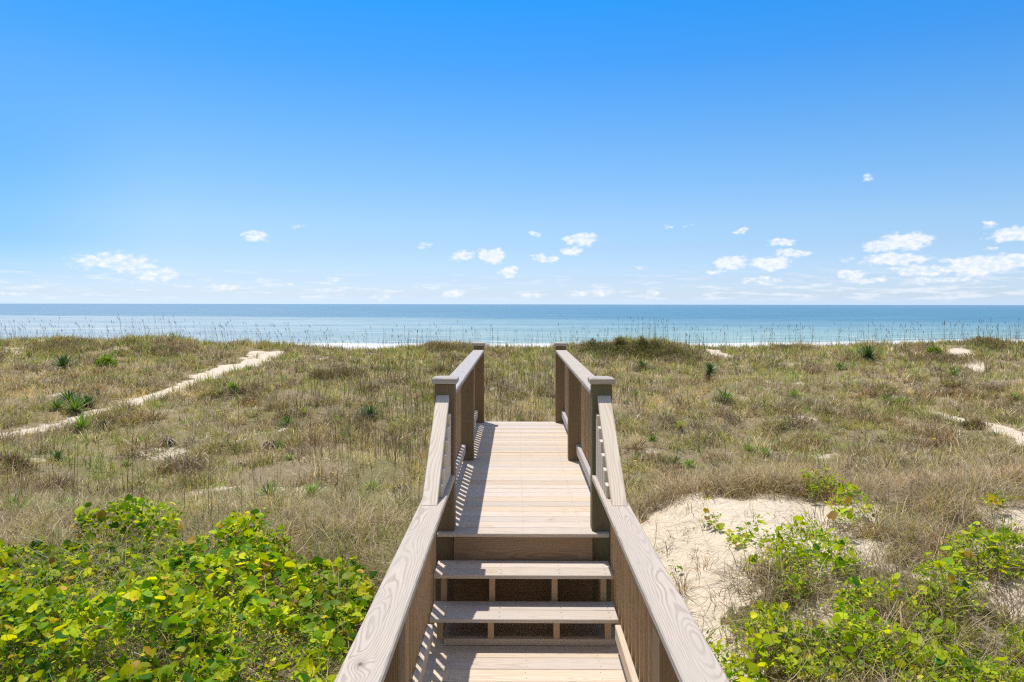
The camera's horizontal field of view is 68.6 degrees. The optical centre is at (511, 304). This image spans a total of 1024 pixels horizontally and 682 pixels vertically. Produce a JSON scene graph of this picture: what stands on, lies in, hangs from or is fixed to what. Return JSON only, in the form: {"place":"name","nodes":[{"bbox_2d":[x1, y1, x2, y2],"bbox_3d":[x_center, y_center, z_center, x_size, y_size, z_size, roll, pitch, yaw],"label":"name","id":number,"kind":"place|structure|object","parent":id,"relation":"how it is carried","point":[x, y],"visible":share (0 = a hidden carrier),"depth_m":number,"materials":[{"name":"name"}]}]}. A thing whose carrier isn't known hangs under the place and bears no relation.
{"place":"outdoors","nodes":[
{"label":"outdoors","id":0,"kind":"place"},
{"bbox_2d":[0,339,1023,681],"bbox_3d":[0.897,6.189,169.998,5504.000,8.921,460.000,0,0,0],"label":"ground","id":1,"kind":"structure","parent":0,"point":[728,509],"depth_m":15.92,"materials":[{"name":"beige sand"}]},
{"bbox_2d":[0,489,38,520],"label":"yucca plant","id":2,"kind":"object","parent":1,"relation":"on","point":[13,502],"visible":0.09,"depth_m":9.90,"materials":[{"name":"green plant"}]},
{"bbox_2d":[43,398,66,411],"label":"yucca plant","id":3,"kind":"object","parent":1,"relation":"on","point":[54,403],"visible":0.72,"depth_m":24.84,"materials":[{"name":"green plant"}]},
{"bbox_2d":[46,448,70,461],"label":"yucca plant","id":4,"kind":"object","parent":1,"relation":"on","point":[58,455],"visible":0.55,"depth_m":17.44,"materials":[{"name":"green plant"}]},
{"bbox_2d":[40,494,84,516],"bbox_3d":[-5.893,2.720,9.846,0.608,0.464,0.588,9,-2,12],"label":"yucca plant","id":5,"kind":"object","parent":1,"relation":"on","point":[54,503],"visible":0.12,"depth_m":9.88,"materials":[{"name":"green plant"}]},
{"bbox_2d":[50,353,81,369],"bbox_3d":[-20.189,2.759,33.782,1.441,1.130,1.566,11,18,38],"label":"yucca plant","id":6,"kind":"object","parent":1,"relation":"on","point":[62,362],"visible":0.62,"depth_m":33.78,"materials":[{"name":"green plant"}]},
{"bbox_2d":[53,388,84,403],"bbox_3d":[-15.586,3.331,26.370,1.275,0.724,1.174,9,10,31],"label":"yucca plant","id":7,"kind":"object","parent":1,"relation":"on","point":[68,395],"visible":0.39,"depth_m":26.33,"materials":[{"name":"green plant"}]},
{"bbox_2d":[57,393,88,415],"bbox_3d":[-14.372,3.414,24.653,1.204,1.027,1.113,0,0,-16],"label":"yucca plant","id":8,"kind":"object","parent":1,"relation":"on","point":[75,405],"visible":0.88,"depth_m":24.60,"materials":[{"name":"green plant"}]},
{"bbox_2d":[65,412,99,431],"bbox_3d":[-12.703,3.594,22.240,1.054,0.853,1.018,-9,10,-40],"label":"yucca plant","id":9,"kind":"object","parent":1,"relation":"on","point":[81,421],"visible":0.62,"depth_m":22.17,"materials":[{"name":"green plant"}]},
{"bbox_2d":[79,395,100,408],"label":"yucca plant","id":10,"kind":"object","parent":1,"relation":"on","point":[89,399],"visible":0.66,"depth_m":25.36,"materials":[{"name":"green plant"}]},
{"bbox_2d":[96,420,112,430],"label":"dead yucca","id":11,"kind":"object","parent":1,"relation":"on","point":[100,423],"visible":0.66,"depth_m":22.24,"materials":[{"name":"brown plant"}]},
{"bbox_2d":[94,354,117,366],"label":"green shrub","id":12,"kind":"object","parent":1,"relation":"on","point":[107,359],"visible":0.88,"depth_m":34.49,"materials":[{"name":"green plant"}]},
{"bbox_2d":[158,435,177,446],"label":"dead yucca","id":13,"kind":"object","parent":1,"relation":"on","point":[169,440],"visible":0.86,"depth_m":19.51,"materials":[{"name":"beige plant"}]},
{"bbox_2d":[227,382,237,389],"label":"green shrub","id":14,"kind":"object","parent":1,"relation":"on","point":[231,385],"visible":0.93,"depth_m":27.98,"materials":[{"name":"green plant"}]},
{"bbox_2d":[263,440,277,451],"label":"dead yucca","id":15,"kind":"object","parent":1,"relation":"on","point":[268,444],"visible":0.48,"depth_m":19.27,"materials":[{"name":"beige plant"}]},
{"bbox_2d":[255,480,288,499],"bbox_3d":[-4.451,3.482,13.741,0.716,0.532,0.692,-12,14,-35],"label":"yucca plant","id":16,"kind":"object","parent":1,"relation":"on","point":[268,486],"visible":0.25,"depth_m":13.74,"materials":[{"name":"green plant"}]},
{"bbox_2d":[277,414,296,426],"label":"yucca plant","id":17,"kind":"object","parent":1,"relation":"on","point":[286,420],"visible":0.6,"depth_m":22.59,"materials":[{"name":"green plant"}]},
{"bbox_2d":[285,454,298,460],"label":"yucca plant","id":18,"kind":"object","parent":1,"relation":"on","point":[290,456],"visible":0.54,"depth_m":16.86,"materials":[{"name":"green plant"}]},
{"bbox_2d":[299,406,312,415],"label":"yucca plant","id":19,"kind":"object","parent":1,"relation":"on","point":[303,410],"visible":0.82,"depth_m":23.56,"materials":[{"name":"green plant"}]},
{"bbox_2d":[293,480,328,500],"bbox_3d":[-3.763,3.589,14.086,0.786,0.560,0.749,-3,-11,33],"label":"yucca plant","id":20,"kind":"object","parent":1,"relation":"on","point":[313,489],"visible":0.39,"depth_m":14.04,"materials":[{"name":"green plant"}]},
{"bbox_2d":[355,404,386,418],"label":"yucca plant","id":21,"kind":"object","parent":1,"relation":"on","point":[371,410],"visible":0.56,"depth_m":22.73,"materials":[{"name":"green plant"}]},
{"bbox_2d":[363,478,381,492],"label":"yucca plant","id":22,"kind":"object","parent":1,"relation":"on","point":[374,483],"visible":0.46,"depth_m":14.54,"materials":[{"name":"green plant"}]},
{"bbox_2d":[392,483,415,493],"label":"dead yucca","id":23,"kind":"object","parent":1,"relation":"on","point":[397,487],"visible":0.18,"depth_m":14.31,"materials":[{"name":"beige plant"}]},
{"bbox_2d":[0,314,1022,354],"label":"sea oats","id":24,"kind":"object","parent":1,"relation":"on","point":[492,340],"visible":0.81,"depth_m":42.34,"materials":[{"name":"beige plant"}]},
{"bbox_2d":[0,330,1023,681],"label":"dune grass","id":25,"kind":"structure","parent":1,"relation":"on","point":[658,490],"depth_m":19.62,"materials":[{"name":"green plant"}]},
{"bbox_2d":[0,457,1023,681],"bbox_3d":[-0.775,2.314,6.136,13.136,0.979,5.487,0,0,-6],"label":"ground cover vine","id":26,"kind":"object","parent":1,"relation":"on","point":[147,595],"visible":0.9,"depth_m":5.80,"materials":[{"name":"green plant"}]},
{"bbox_2d":[0,455,1023,681],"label":"dry twigs","id":27,"kind":"object","parent":1,"relation":"on","point":[786,648],"visible":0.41,"depth_m":6.77,"materials":[{"name":"plant"}]},
{"bbox_2d":[0,335,1023,498],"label":"scrub","id":28,"kind":"object","parent":1,"relation":"on","point":[623,345],"visible":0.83,"depth_m":38.25,"materials":[{"name":"green plant"}]},
{"bbox_2d":[334,342,728,681],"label":"boardwalk","id":29,"kind":"structure","parent":1,"relation":"on","point":[526,552],"depth_m":4.95,"materials":[{"name":"brown"}]},
{"bbox_2d":[632,359,652,370],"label":"yucca plant","id":30,"kind":"object","parent":1,"relation":"on","point":[643,363],"visible":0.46,"depth_m":34.24,"materials":[{"name":"green plant"}]},
{"bbox_2d":[645,434,657,440],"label":"yucca plant","id":31,"kind":"object","parent":1,"relation":"on","point":[653,438],"visible":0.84,"depth_m":19.65,"materials":[{"name":"green plant"}]},
{"bbox_2d":[667,454,683,468],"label":"yucca plant","id":32,"kind":"object","parent":1,"relation":"on","point":[678,459],"visible":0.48,"depth_m":17.98,"materials":[{"name":"green plant"}]},
{"bbox_2d":[677,420,686,435],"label":"yucca plant","id":33,"kind":"object","parent":1,"relation":"on","point":[679,425],"visible":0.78,"depth_m":21.01,"materials":[{"name":"green plant"}]},
{"bbox_2d":[679,458,695,468],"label":"yucca plant","id":34,"kind":"object","parent":1,"relation":"on","point":[688,462],"visible":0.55,"depth_m":17.89,"materials":[{"name":"green plant"}]},
{"bbox_2d":[700,363,720,381],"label":"yucca plant","id":35,"kind":"object","parent":1,"relation":"on","point":[710,368],"visible":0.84,"depth_m":31.51,"materials":[{"name":"green plant"}]},
{"bbox_2d":[711,388,737,402],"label":"yucca plant","id":36,"kind":"object","parent":1,"relation":"on","point":[725,395],"visible":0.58,"depth_m":26.62,"materials":[{"name":"green plant"}]},
{"bbox_2d":[758,446,771,456],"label":"yucca plant","id":37,"kind":"object","parent":1,"relation":"on","point":[766,450],"visible":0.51,"depth_m":19.64,"materials":[{"name":"green plant"}]},
{"bbox_2d":[789,389,801,398],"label":"yucca plant","id":38,"kind":"object","parent":1,"relation":"on","point":[794,392],"visible":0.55,"depth_m":27.59,"materials":[{"name":"green plant"}]},
{"bbox_2d":[832,360,849,369],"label":"yucca plant","id":39,"kind":"object","parent":1,"relation":"on","point":[838,365],"visible":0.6,"depth_m":34.68,"materials":[{"name":"green plant"}]},
{"bbox_2d":[856,343,883,360],"bbox_3d":[17.775,2.513,37.344,1.526,1.212,1.658,-5,-2,14],"label":"yucca plant","id":40,"kind":"object","parent":1,"relation":"on","point":[868,355],"visible":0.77,"depth_m":37.21,"materials":[{"name":"green plant"}]},
{"bbox_2d":[923,346,943,354],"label":"green shrub","id":41,"kind":"object","parent":1,"relation":"on","point":[930,349],"visible":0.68,"depth_m":38.44,"materials":[{"name":"green plant"}]},
{"bbox_2d":[946,367,962,376],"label":"yucca plant","id":42,"kind":"object","parent":1,"relation":"on","point":[954,370],"visible":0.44,"depth_m":32.44,"materials":[{"name":"green plant"}]},
{"bbox_2d":[1009,391,1022,399],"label":"yucca plant","id":43,"kind":"object","parent":1,"relation":"on","point":[1014,395],"visible":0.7,"depth_m":27.28,"materials":[{"name":"green plant"}]},
{"bbox_2d":[0,304,1023,347],"bbox_3d":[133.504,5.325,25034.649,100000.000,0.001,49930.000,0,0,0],"label":"sea","id":44,"kind":"structure","parent":0,"point":[522,320],"depth_m":215.60,"materials":[{"name":"liquid"}]},
{"bbox_2d":[0,0,1023,304],"label":"sky","id":45,"kind":"structure","parent":0,"point":[622,152],"materials":[{"name":"blue"}]}
]}

